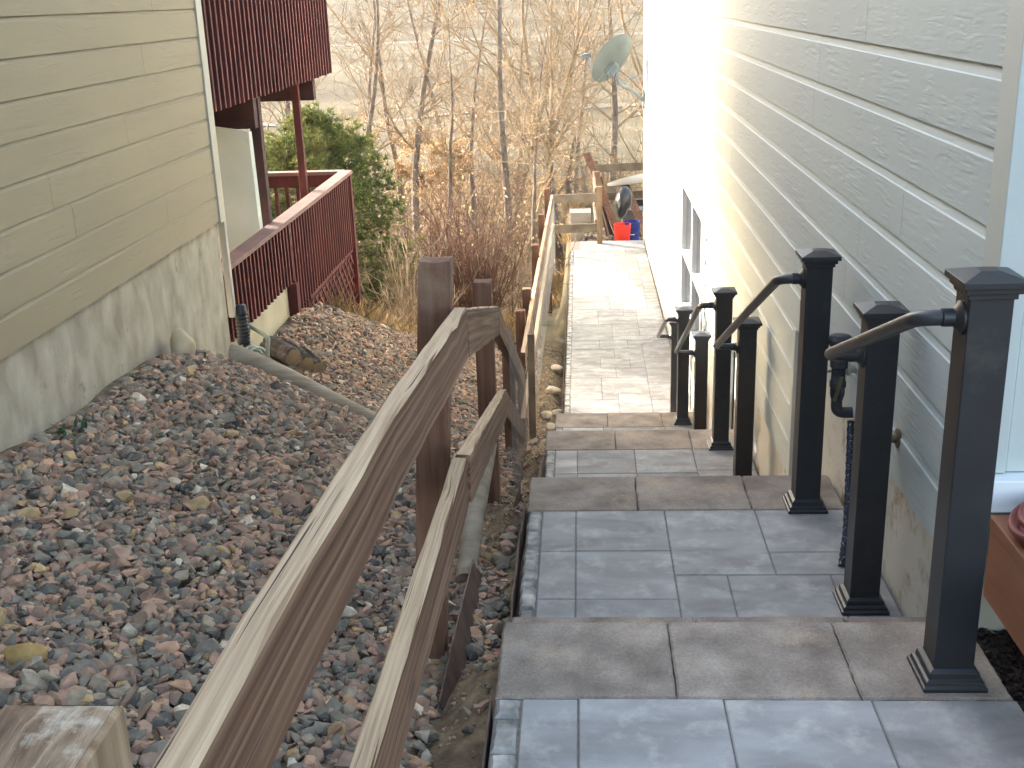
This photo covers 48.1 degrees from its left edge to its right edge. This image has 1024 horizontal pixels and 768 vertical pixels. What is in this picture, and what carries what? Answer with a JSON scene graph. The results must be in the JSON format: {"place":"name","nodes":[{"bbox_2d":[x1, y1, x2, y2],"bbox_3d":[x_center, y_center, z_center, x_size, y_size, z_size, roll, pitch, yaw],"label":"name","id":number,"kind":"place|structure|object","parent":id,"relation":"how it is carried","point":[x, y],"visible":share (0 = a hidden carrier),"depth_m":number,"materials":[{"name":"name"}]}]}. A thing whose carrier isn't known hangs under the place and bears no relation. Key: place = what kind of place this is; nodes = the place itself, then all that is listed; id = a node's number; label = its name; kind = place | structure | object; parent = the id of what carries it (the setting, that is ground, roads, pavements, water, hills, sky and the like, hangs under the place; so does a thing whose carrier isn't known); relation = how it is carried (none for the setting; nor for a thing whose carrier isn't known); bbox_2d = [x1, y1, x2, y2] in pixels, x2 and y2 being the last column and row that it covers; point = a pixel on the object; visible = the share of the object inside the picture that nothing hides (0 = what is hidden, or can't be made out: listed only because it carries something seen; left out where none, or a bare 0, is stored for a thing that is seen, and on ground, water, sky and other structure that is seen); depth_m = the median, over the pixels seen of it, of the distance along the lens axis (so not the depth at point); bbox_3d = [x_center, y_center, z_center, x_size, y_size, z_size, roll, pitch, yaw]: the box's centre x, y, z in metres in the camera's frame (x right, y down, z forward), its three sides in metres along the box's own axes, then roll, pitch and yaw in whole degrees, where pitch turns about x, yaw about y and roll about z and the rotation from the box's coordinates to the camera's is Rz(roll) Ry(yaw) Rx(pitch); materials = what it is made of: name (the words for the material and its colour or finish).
{"place":"outdoors","nodes":[
{"label":"outdoors","id":0,"kind":"place"},
{"bbox_2d":[0,0,643,767],"bbox_3d":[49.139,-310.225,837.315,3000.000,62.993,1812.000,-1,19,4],"label":"ground","id":1,"kind":"structure","parent":0,"point":[460,750],"depth_m":67.12,"materials":[{"name":"soil"}]},
{"bbox_2d":[0,0,235,451],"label":"house","id":2,"kind":"structure","parent":1,"relation":"on","point":[112,211],"depth_m":5.74,"materials":[{"name":"beige paint"}]},
{"bbox_2d":[234,304,250,347],"bbox_3d":[-1.881,-0.307,8.033,0.100,0.506,0.120,-1,19,4],"label":"drain pipe","id":3,"kind":"object","parent":2,"relation":"attached to","point":[242,329],"visible":0.47,"depth_m":7.97,"materials":[{"name":"black plastic"}]},
{"bbox_2d":[231,287,289,345],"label":"foundation wall","id":4,"kind":"structure","parent":1,"relation":"on","point":[272,318],"depth_m":9.83,"materials":[{"name":"beige paint"}]},
{"bbox_2d":[0,301,542,767],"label":"gravel","id":5,"kind":"structure","parent":1,"relation":"on","point":[142,587],"depth_m":4.36,"materials":[{"name":"grey gravel"}]},
{"bbox_2d":[1,643,47,664],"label":"rock","id":6,"kind":"object","parent":5,"relation":"on","point":[13,654],"visible":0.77,"depth_m":3.29,"materials":[{"name":"stone"}]},
{"bbox_2d":[46,417,87,439],"bbox_3d":[-1.973,0.209,5.084,0.181,0.070,0.227,-9,20,-19],"label":"weed","id":7,"kind":"object","parent":5,"relation":"on","point":[64,432],"visible":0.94,"depth_m":5.11,"materials":[{"name":"green plant"}]},
{"bbox_2d":[170,328,195,355],"bbox_3d":[-1.908,-0.204,6.655,0.146,0.255,0.138,-1,19,4],"label":"rock","id":8,"kind":"object","parent":5,"relation":"on","point":[182,341],"visible":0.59,"depth_m":6.60,"materials":[{"name":"beige stone"}]},
{"bbox_2d":[240,323,269,357],"bbox_3d":[-1.814,-0.202,7.986,0.244,0.349,0.462,-10,20,-23],"label":"hose reel","id":9,"kind":"object","parent":5,"relation":"on","point":[257,349],"visible":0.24,"depth_m":7.96,"materials":[{"name":"green plastic"}]},
{"bbox_2d":[276,361,303,374],"bbox_3d":[-1.686,-0.100,8.673,0.132,0.127,0.291,-14,22,-32],"label":"firewood log","id":10,"kind":"object","parent":5,"relation":"on","point":[297,369],"visible":0.22,"depth_m":8.57,"materials":[{"name":"brown wood"}]},
{"bbox_2d":[260,336,301,365],"bbox_3d":[-1.764,-0.247,8.740,0.164,0.190,0.402,-17,24,-37],"label":"firewood log","id":11,"kind":"object","parent":10,"relation":"on","point":[284,352],"visible":0.88,"depth_m":8.63,"materials":[{"name":"brown wood"}]},
{"bbox_2d":[283,339,313,370],"bbox_3d":[-1.716,-0.217,9.075,0.157,0.229,0.383,-16,23,-35],"label":"firewood log","id":12,"kind":"object","parent":5,"relation":"on","point":[307,363],"visible":0.44,"depth_m":8.96,"materials":[{"name":"brown wood"}]},
{"bbox_2d":[229,343,375,420],"bbox_3d":[-1.388,0.032,7.743,1.296,0.526,0.173,7,21,24],"label":"downspout drain pipe","id":13,"kind":"object","parent":5,"relation":"on","point":[245,356],"visible":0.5,"depth_m":7.71,"materials":[{"name":"grey plastic"}]},
{"bbox_2d":[299,346,326,372],"bbox_3d":[-1.612,-0.180,9.170,0.150,0.191,0.320,-15,23,-33],"label":"firewood log","id":14,"kind":"object","parent":5,"relation":"on","point":[320,366],"visible":0.43,"depth_m":9.08,"materials":[{"name":"brown wood"}]},
{"bbox_2d":[455,442,496,582],"bbox_3d":[-0.144,0.508,4.737,0.083,0.278,0.909,0,19,5],"label":"round post","id":15,"kind":"object","parent":5,"relation":"on","point":[470,541],"visible":0.58,"depth_m":4.54,"materials":[{"name":"wood"}]},
{"bbox_2d":[0,188,554,767],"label":"rail fence","id":16,"kind":"object","parent":1,"relation":"on","point":[242,708],"visible":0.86,"depth_m":1.88,"materials":[{"name":"wood"}]},
{"bbox_2d":[221,169,362,341],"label":"deck","id":17,"kind":"structure","parent":1,"relation":"on","point":[304,250],"depth_m":10.96,"materials":[{"name":"red wood"}]},
{"bbox_2d":[215,126,262,258],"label":"privacy wall","id":18,"kind":"structure","parent":17,"relation":"on","point":[242,207],"depth_m":9.52,"materials":[{"name":"white paint"}]},
{"bbox_2d":[201,0,331,226],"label":"balcony","id":19,"kind":"structure","parent":17,"relation":"on","point":[259,52],"depth_m":9.64,"materials":[{"name":"wood"}]},
{"bbox_2d":[249,63,369,202],"bbox_3d":[-6.164,-7.323,30.134,4.299,10.063,4.498,-11,21,-24],"label":"bare tree","id":20,"kind":"object","parent":1,"relation":"on","point":[286,109],"visible":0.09,"depth_m":29.94,"materials":[{"name":"brown plant"}]},
{"bbox_2d":[264,99,426,312],"bbox_3d":[-2.843,-2.536,17.612,3.322,3.776,3.389,-1,19,4],"label":"evergreen tree","id":21,"kind":"object","parent":1,"relation":"on","point":[322,147],"visible":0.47,"depth_m":17.02,"materials":[{"name":"green plant"}]},
{"bbox_2d":[325,0,425,234],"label":"bare tree","id":22,"kind":"object","parent":1,"relation":"on","point":[369,88],"visible":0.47,"depth_m":36.04,"materials":[{"name":"brown plant"}]},
{"bbox_2d":[322,0,493,211],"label":"bare tree","id":23,"kind":"object","parent":1,"relation":"on","point":[379,42],"visible":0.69,"depth_m":27.15,"materials":[{"name":"brown plant"}]},
{"bbox_2d":[395,52,422,96],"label":"meadow shrub","id":24,"kind":"object","parent":1,"relation":"on","point":[409,85],"visible":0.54,"depth_m":93.60,"materials":[{"name":"beige plant"}]},
{"bbox_2d":[327,0,494,245],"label":"bare tree","id":25,"kind":"object","parent":1,"relation":"on","point":[400,189],"visible":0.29,"depth_m":30.67,"materials":[{"name":"brown plant"}]},
{"bbox_2d":[331,0,506,279],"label":"bare tree","id":26,"kind":"object","parent":1,"relation":"on","point":[411,146],"visible":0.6,"depth_m":27.77,"materials":[{"name":"brown plant"}]},
{"bbox_2d":[359,211,488,331],"bbox_3d":[-1.245,-1.312,14.343,1.477,1.848,1.996,6,20,22],"label":"bare bush","id":27,"kind":"object","parent":1,"relation":"on","point":[401,296],"visible":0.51,"depth_m":14.36,"materials":[{"name":"brown plant"}]},
{"bbox_2d":[372,0,490,236],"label":"bare tree","id":28,"kind":"object","parent":1,"relation":"on","point":[417,36],"visible":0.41,"depth_m":33.45,"materials":[{"name":"brown plant"}]},
{"bbox_2d":[354,0,516,258],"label":"bare tree","id":29,"kind":"object","parent":1,"relation":"on","point":[450,176],"visible":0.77,"depth_m":25.01,"materials":[{"name":"brown plant"}]},
{"bbox_2d":[368,149,543,315],"bbox_3d":[-0.739,-1.710,14.902,2.011,2.646,2.101,16,26,42],"label":"bare bush","id":30,"kind":"object","parent":1,"relation":"on","point":[467,270],"visible":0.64,"depth_m":14.80,"materials":[{"name":"brown plant"}]},
{"bbox_2d":[318,202,593,344],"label":"dry grass","id":31,"kind":"structure","parent":1,"relation":"on","point":[370,313],"depth_m":13.34,"materials":[{"name":"beige plant"}]},
{"bbox_2d":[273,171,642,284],"bbox_3d":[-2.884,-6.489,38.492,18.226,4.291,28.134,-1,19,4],"label":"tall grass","id":32,"kind":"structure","parent":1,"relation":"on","point":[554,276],"depth_m":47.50,"materials":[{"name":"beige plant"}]},
{"bbox_2d":[438,559,482,710],"bbox_3d":[-0.150,0.844,3.844,0.054,0.300,1.201,-1,19,3],"label":"metal edging","id":33,"kind":"object","parent":1,"relation":"in","point":[458,658],"visible":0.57,"depth_m":3.71,"materials":[{"name":"brown metal"}]},
{"bbox_2d":[280,103,643,326],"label":"undergrowth","id":34,"kind":"object","parent":1,"relation":"on","point":[528,250],"depth_m":23.63,"materials":[{"name":"brown plant"}]},
{"bbox_2d":[394,0,548,251],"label":"bare tree","id":35,"kind":"object","parent":1,"relation":"on","point":[473,203],"visible":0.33,"depth_m":30.27,"materials":[{"name":"brown plant"}]},
{"bbox_2d":[410,344,563,767],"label":"soil crumbs","id":36,"kind":"object","parent":1,"relation":"on","point":[480,707],"visible":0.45,"depth_m":5.07,"materials":[{"name":"soil"}]},
{"bbox_2d":[482,696,492,767],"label":"metal edging","id":37,"kind":"object","parent":1,"relation":"on","point":[487,744],"visible":0.92,"depth_m":2.81,"materials":[{"name":"black metal"}]},
{"bbox_2d":[510,501,525,622],"bbox_3d":[0.016,0.745,4.212,0.011,0.120,1.240,-1,19,4],"label":"metal edging","id":38,"kind":"object","parent":1,"relation":"on","point":[520,550],"visible":0.67,"depth_m":4.34,"materials":[{"name":"black metal"}]},
{"bbox_2d":[513,482,522,507],"bbox_3d":[0.027,0.560,5.503,0.050,0.213,0.369,-2,19,0],"label":"edging scrap","id":39,"kind":"object","parent":1,"relation":"on","point":[518,497],"visible":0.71,"depth_m":5.48,"materials":[{"name":"grey metal"}]},
{"bbox_2d":[394,0,643,278],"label":"bare tree","id":40,"kind":"object","parent":1,"relation":"on","point":[578,40],"visible":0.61,"depth_m":25.30,"materials":[{"name":"brown plant"}]},
{"bbox_2d":[449,0,590,212],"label":"bare tree","id":41,"kind":"object","parent":1,"relation":"on","point":[521,54],"visible":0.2,"depth_m":37.53,"materials":[{"name":"brown plant"}]},
{"bbox_2d":[484,212,555,308],"bbox_3d":[0.140,-2.030,19.479,1.289,1.901,1.541,-1,19,4],"label":"bare bush","id":42,"kind":"object","parent":1,"relation":"on","point":[521,273],"visible":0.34,"depth_m":19.41,"materials":[{"name":"brown plant"}]},
{"bbox_2d":[421,0,637,265],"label":"bare tree","id":43,"kind":"object","parent":1,"relation":"on","point":[502,151],"visible":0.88,"depth_m":23.86,"materials":[{"name":"brown plant"}]},
{"bbox_2d":[489,250,573,767],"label":"path border","id":44,"kind":"object","parent":1,"relation":"on","point":[503,742],"visible":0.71,"depth_m":4.13,"materials":[{"name":"grey stone"}]},
{"bbox_2d":[527,333,535,438],"bbox_3d":[0.161,0.037,9.265,0.064,0.920,0.036,-1,19,4],"label":"stake","id":45,"kind":"object","parent":1,"relation":"on","point":[531,382],"visible":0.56,"depth_m":9.24,"materials":[{"name":"brown wood"}]},
{"bbox_2d":[466,17,609,270],"bbox_3d":[0.479,-5.540,28.311,4.166,6.755,4.467,-1,19,4],"label":"bare tree","id":46,"kind":"object","parent":1,"relation":"on","point":[516,180],"visible":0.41,"depth_m":28.57,"materials":[{"name":"brown plant"}]},
{"bbox_2d":[539,449,543,476],"bbox_3d":[0.154,0.608,6.655,0.015,0.440,1.800,-1,19,4],"label":"metal edging","id":47,"kind":"object","parent":1,"relation":"on","point":[541,471],"visible":0.36,"depth_m":7.20,"materials":[{"name":"metal"}]},
{"bbox_2d":[541,411,551,419],"bbox_3d":[0.357,0.323,11.839,0.119,0.101,0.164,-1,19,4],"label":"rock","id":48,"kind":"object","parent":1,"relation":"on","point":[546,415],"visible":1,"depth_m":11.78,"materials":[{"name":"beige stone"}]},
{"bbox_2d":[471,0,622,283],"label":"bare tree","id":49,"kind":"object","parent":1,"relation":"on","point":[531,131],"visible":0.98,"depth_m":22.11,"materials":[{"name":"brown plant"}]},
{"bbox_2d":[546,423,554,427],"bbox_3d":[0.393,0.448,11.407,0.188,0.113,0.151,13,24,37],"label":"rock","id":50,"kind":"object","parent":1,"relation":"on","point":[550,424],"visible":0.22,"depth_m":11.38,"materials":[{"name":"beige stone"}]},
{"bbox_2d":[547,426,554,430],"bbox_3d":[0.396,0.443,10.816,0.110,0.080,0.149,-9,20,-20],"label":"rock","id":51,"kind":"object","parent":1,"relation":"on","point":[552,428],"visible":0.27,"depth_m":10.79,"materials":[{"name":"beige stone"}]},
{"bbox_2d":[545,386,560,395],"bbox_3d":[0.450,0.077,12.704,0.189,0.100,0.128,-1,19,4],"label":"rock","id":52,"kind":"object","parent":1,"relation":"on","point":[553,390],"visible":0.97,"depth_m":12.66,"materials":[{"name":"beige stone"}]},
{"bbox_2d":[551,364,562,373],"bbox_3d":[0.527,-0.173,13.563,0.155,0.103,0.164,-1,19,4],"label":"rock","id":53,"kind":"object","parent":1,"relation":"on","point":[556,368],"visible":0.99,"depth_m":13.50,"materials":[{"name":"beige stone"}]},
{"bbox_2d":[552,409,563,417],"bbox_3d":[0.478,0.325,12.148,0.164,0.120,0.139,-1,19,4],"label":"rock","id":54,"kind":"object","parent":1,"relation":"on","point":[556,411],"visible":0.5,"depth_m":12.10,"materials":[{"name":"beige stone"}]},
{"bbox_2d":[562,257,568,413],"bbox_3d":[0.731,-0.874,15.482,0.008,0.080,8.500,-1,19,4],"label":"metal edging","id":55,"kind":"object","parent":1,"relation":"on","point":[565,338],"visible":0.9,"depth_m":14.70,"materials":[{"name":"black metal"}]},
{"bbox_2d":[564,137,574,271],"bbox_3d":[1.285,-4.020,26.100,0.216,3.235,0.348,-14,22,-32],"label":"dead snag","id":56,"kind":"object","parent":1,"relation":"on","point":[567,188],"visible":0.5,"depth_m":25.87,"materials":[{"name":"brown plant"}]},
{"bbox_2d":[507,0,636,204],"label":"bare tree","id":57,"kind":"object","parent":1,"relation":"on","point":[561,93],"visible":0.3,"depth_m":35.80,"materials":[{"name":"brown plant"}]},
{"bbox_2d":[507,0,643,201],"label":"bare tree","id":58,"kind":"object","parent":1,"relation":"on","point":[614,118],"visible":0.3,"depth_m":29.60,"materials":[{"name":"brown plant"}]},
{"bbox_2d":[511,0,642,193],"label":"bare tree","id":59,"kind":"object","parent":1,"relation":"on","point":[576,170],"visible":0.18,"depth_m":33.27,"materials":[{"name":"brown plant"}]},
{"bbox_2d":[570,233,583,241],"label":"concrete block","id":60,"kind":"structure","parent":1,"relation":"on","point":[580,235],"depth_m":20.67,"materials":[{"name":"grey concrete"}]},
{"bbox_2d":[570,222,583,233],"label":"concrete block","id":61,"kind":"structure","parent":60,"relation":"on","point":[576,223],"depth_m":20.63,"materials":[{"name":"grey concrete"}]},
{"bbox_2d":[553,186,601,246],"bbox_3d":[1.125,-2.813,19.837,0.874,1.193,0.109,-1,19,4],"label":"end fence","id":62,"kind":"object","parent":1,"relation":"on","point":[579,198],"visible":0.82,"depth_m":19.77,"materials":[{"name":"brown wood"}]},
{"bbox_2d":[533,0,643,161],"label":"bare tree","id":63,"kind":"object","parent":1,"relation":"on","point":[635,55],"visible":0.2,"depth_m":32.51,"materials":[{"name":"brown plant"}]},
{"bbox_2d":[583,152,617,232],"bbox_3d":[1.683,-3.526,21.320,0.144,1.404,1.429,-9,20,-20],"label":"wooden board","id":64,"kind":"object","parent":1,"relation":"on","point":[606,204],"visible":0.51,"depth_m":21.26,"materials":[{"name":"brown wood"}]},
{"bbox_2d":[602,208,610,240],"bbox_3d":[1.684,-2.879,20.615,0.034,0.630,0.283,-15,22,-33],"label":"wooden board","id":65,"kind":"object","parent":1,"relation":"on","point":[606,225],"visible":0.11,"depth_m":20.61,"materials":[{"name":"brown wood"}]},
{"bbox_2d":[600,177,613,236],"bbox_3d":[1.720,-3.312,21.418,0.152,0.958,1.053,-4,19,-7],"label":"wooden board","id":66,"kind":"object","parent":1,"relation":"on","point":[610,230],"visible":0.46,"depth_m":21.20,"materials":[{"name":"brown wood"}]},
{"bbox_2d":[593,160,642,233],"bbox_3d":[2.141,-3.479,21.830,1.759,1.403,3.996,14,25,40],"label":"yard fence","id":67,"kind":"object","parent":1,"relation":"on","point":[633,166],"visible":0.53,"depth_m":22.23,"materials":[{"name":"brown wood"}]},
{"bbox_2d":[614,222,630,240],"bbox_3d":[1.966,-2.667,20.438,0.312,0.375,0.312,-1,19,4],"label":"bucket","id":68,"kind":"object","parent":1,"relation":"on","point":[621,231],"visible":0.91,"depth_m":20.32,"materials":[{"name":"red plastic"}]},
{"bbox_2d":[555,412,692,430],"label":"stone steps","id":69,"kind":"structure","parent":1,"relation":"on","point":[609,420],"depth_m":10.41,"materials":[{"name":"grey stone"}]},
{"bbox_2d":[656,306,692,424],"bbox_3d":[1.532,-0.147,10.799,0.280,1.532,1.389,-1,19,4],"label":"handrail","id":70,"kind":"object","parent":69,"relation":"on","point":[679,383],"visible":0.91,"depth_m":10.19,"materials":[{"name":"black metal"}]},
{"bbox_2d":[621,185,642,235],"bbox_3d":[2.305,-3.258,21.401,0.153,0.840,1.103,-7,19,-16],"label":"wooden board","id":71,"kind":"object","parent":1,"relation":"on","point":[636,211],"visible":0.51,"depth_m":21.36,"materials":[{"name":"brown wood"}]},
{"bbox_2d":[607,174,642,185],"bbox_3d":[2.565,-3.894,21.751,1.500,0.233,0.620,-1,19,4],"label":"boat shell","id":72,"kind":"object","parent":71,"relation":"on","point":[634,179],"visible":0.44,"depth_m":21.61,"materials":[{"name":"plastic"}]},
{"bbox_2d":[623,220,640,239],"bbox_3d":[2.153,-2.743,20.634,0.326,0.370,0.312,-1,19,4],"label":"bucket","id":73,"kind":"object","parent":1,"relation":"on","point":[635,229],"visible":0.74,"depth_m":20.52,"materials":[{"name":"blue plastic"}]},
{"bbox_2d":[545,429,733,458],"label":"stone steps","id":74,"kind":"structure","parent":1,"relation":"on","point":[623,440],"depth_m":7.71,"materials":[{"name":"grey stone"}]},
{"bbox_2d":[674,287,736,450],"bbox_3d":[1.406,-0.005,8.388,0.303,1.902,2.009,-1,19,4],"label":"handrail","id":75,"kind":"object","parent":74,"relation":"on","point":[721,304],"visible":0.81,"depth_m":7.45,"materials":[{"name":"black metal"}]},
{"bbox_2d":[636,199,642,205],"bbox_3d":[2.528,-3.420,21.544,0.641,0.169,0.080,6,20,21],"label":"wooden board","id":76,"kind":"object","parent":1,"relation":"on","point":[639,202],"depth_m":21.55,"materials":[{"name":"grey wood"}]},
{"bbox_2d":[527,475,843,522],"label":"stone steps","id":77,"kind":"structure","parent":1,"relation":"on","point":[658,493],"depth_m":4.87,"materials":[{"name":"grey stone"}]},
{"bbox_2d":[713,248,841,513],"bbox_3d":[1.231,0.062,5.627,0.278,1.902,2.169,-1,19,4],"label":"handrail","id":78,"kind":"object","parent":77,"relation":"on","point":[813,278],"visible":0.91,"depth_m":4.58,"materials":[{"name":"black metal"}]},
{"bbox_2d":[495,617,1013,703],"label":"stone steps","id":79,"kind":"structure","parent":1,"relation":"on","point":[756,658],"depth_m":3.06,"materials":[{"name":"grey stone"}]},
{"bbox_2d":[824,266,1023,692],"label":"handrail","id":80,"kind":"object","parent":79,"relation":"on","point":[978,317],"visible":1,"depth_m":2.83,"materials":[{"name":"black metal"}]},
{"bbox_2d":[643,0,1023,632],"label":"house","id":81,"kind":"structure","parent":1,"relation":"on","point":[877,146],"depth_m":4.52,"materials":[{"name":"grey paint"}]},
{"bbox_2d":[582,34,643,108],"bbox_3d":[1.681,-5.010,18.471,1.048,1.211,0.568,-4,19,-7],"label":"satellite dish","id":82,"kind":"object","parent":81,"relation":"attached to","point":[611,57],"visible":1,"depth_m":18.30,"materials":[{"name":"grey paint"}]},
{"bbox_2d":[680,179,704,347],"bbox_3d":[1.761,-1.144,11.085,0.082,1.360,2.060,-1,19,4],"label":"window","id":83,"kind":"structure","parent":81,"relation":"in","point":[693,214],"depth_m":11.05,"materials":[{"name":"white plastic"}]},
{"bbox_2d":[827,333,857,417],"bbox_3d":[1.295,-0.029,4.465,0.145,0.341,0.096,-1,19,4],"label":"backflow valve","id":84,"kind":"object","parent":81,"relation":"attached to","point":[839,371],"visible":0.74,"depth_m":4.45,"materials":[{"name":"black metal"}]},
{"bbox_2d":[838,420,854,566],"bbox_3d":[1.263,0.407,4.314,0.038,0.446,0.402,4,20,16],"label":"irrigation hose","id":85,"kind":"object","parent":81,"relation":"attached to","point":[848,463],"visible":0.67,"depth_m":4.33,"materials":[{"name":"black rubber"}]},
{"bbox_2d":[892,428,900,447],"bbox_3d":[1.239,0.182,3.858,0.120,0.104,0.067,-1,19,4],"label":"hose tap","id":86,"kind":"object","parent":81,"relation":"attached to","point":[896,436],"visible":0.32,"depth_m":3.84,"materials":[{"name":"gold metal"}]},
{"bbox_2d":[983,515,1023,654],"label":"deck platform","id":87,"kind":"structure","parent":81,"relation":"attached to","point":[1003,593],"depth_m":2.90,"materials":[{"name":"brown wood"}]},
{"bbox_2d":[1007,502,1023,546],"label":"garden hose","id":88,"kind":"object","parent":87,"relation":"on","point":[1017,530],"visible":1,"depth_m":2.85,"materials":[{"name":"red rubber"}]},
{"bbox_2d":[977,627,1023,711],"bbox_3d":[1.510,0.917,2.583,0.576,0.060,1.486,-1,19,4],"label":"mulch","id":89,"kind":"object","parent":1,"relation":"on","point":[995,653],"visible":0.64,"depth_m":3.11,"materials":[{"name":"black wood"}]},
{"bbox_2d":[263,32,643,126],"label":"dirt track","id":90,"kind":"structure","parent":0,"point":[394,120],"depth_m":82.62,"materials":[{"name":"beige soil"}]},
{"bbox_2d":[570,208,590,221],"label":"concrete block","id":91,"kind":"structure","parent":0,"point":[581,214],"depth_m":20.60,"materials":[{"name":"grey concrete"}]},
{"bbox_2d":[584,228,645,246],"bbox_3d":[1.950,-2.689,20.962,1.387,0.147,1.712,-1,19,4],"label":"rubble","id":92,"kind":"object","parent":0,"point":[594,235],"visible":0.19,"depth_m":21.02,"materials":[{"name":"beige stone"}]},
{"bbox_2d":[615,186,631,218],"bbox_3d":[2.074,-3.364,21.319,0.325,0.583,0.353,-1,19,4],"label":"plastic tub","id":93,"kind":"object","parent":92,"relation":"on","point":[623,200],"visible":1,"depth_m":21.23,"materials":[{"name":"grey plastic"}]},
{"bbox_2d":[622,206,642,221],"bbox_3d":[2.727,-3.393,21.912,1.250,0.750,0.400,-1,19,4],"label":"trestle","id":94,"kind":"object","parent":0,"point":[629,215],"depth_m":21.80,"materials":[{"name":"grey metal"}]},
{"bbox_2d":[488,240,1023,767],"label":"path","id":95,"kind":"structure","parent":0,"point":[625,562],"depth_m":4.11,"materials":[{"name":"grey stone"}]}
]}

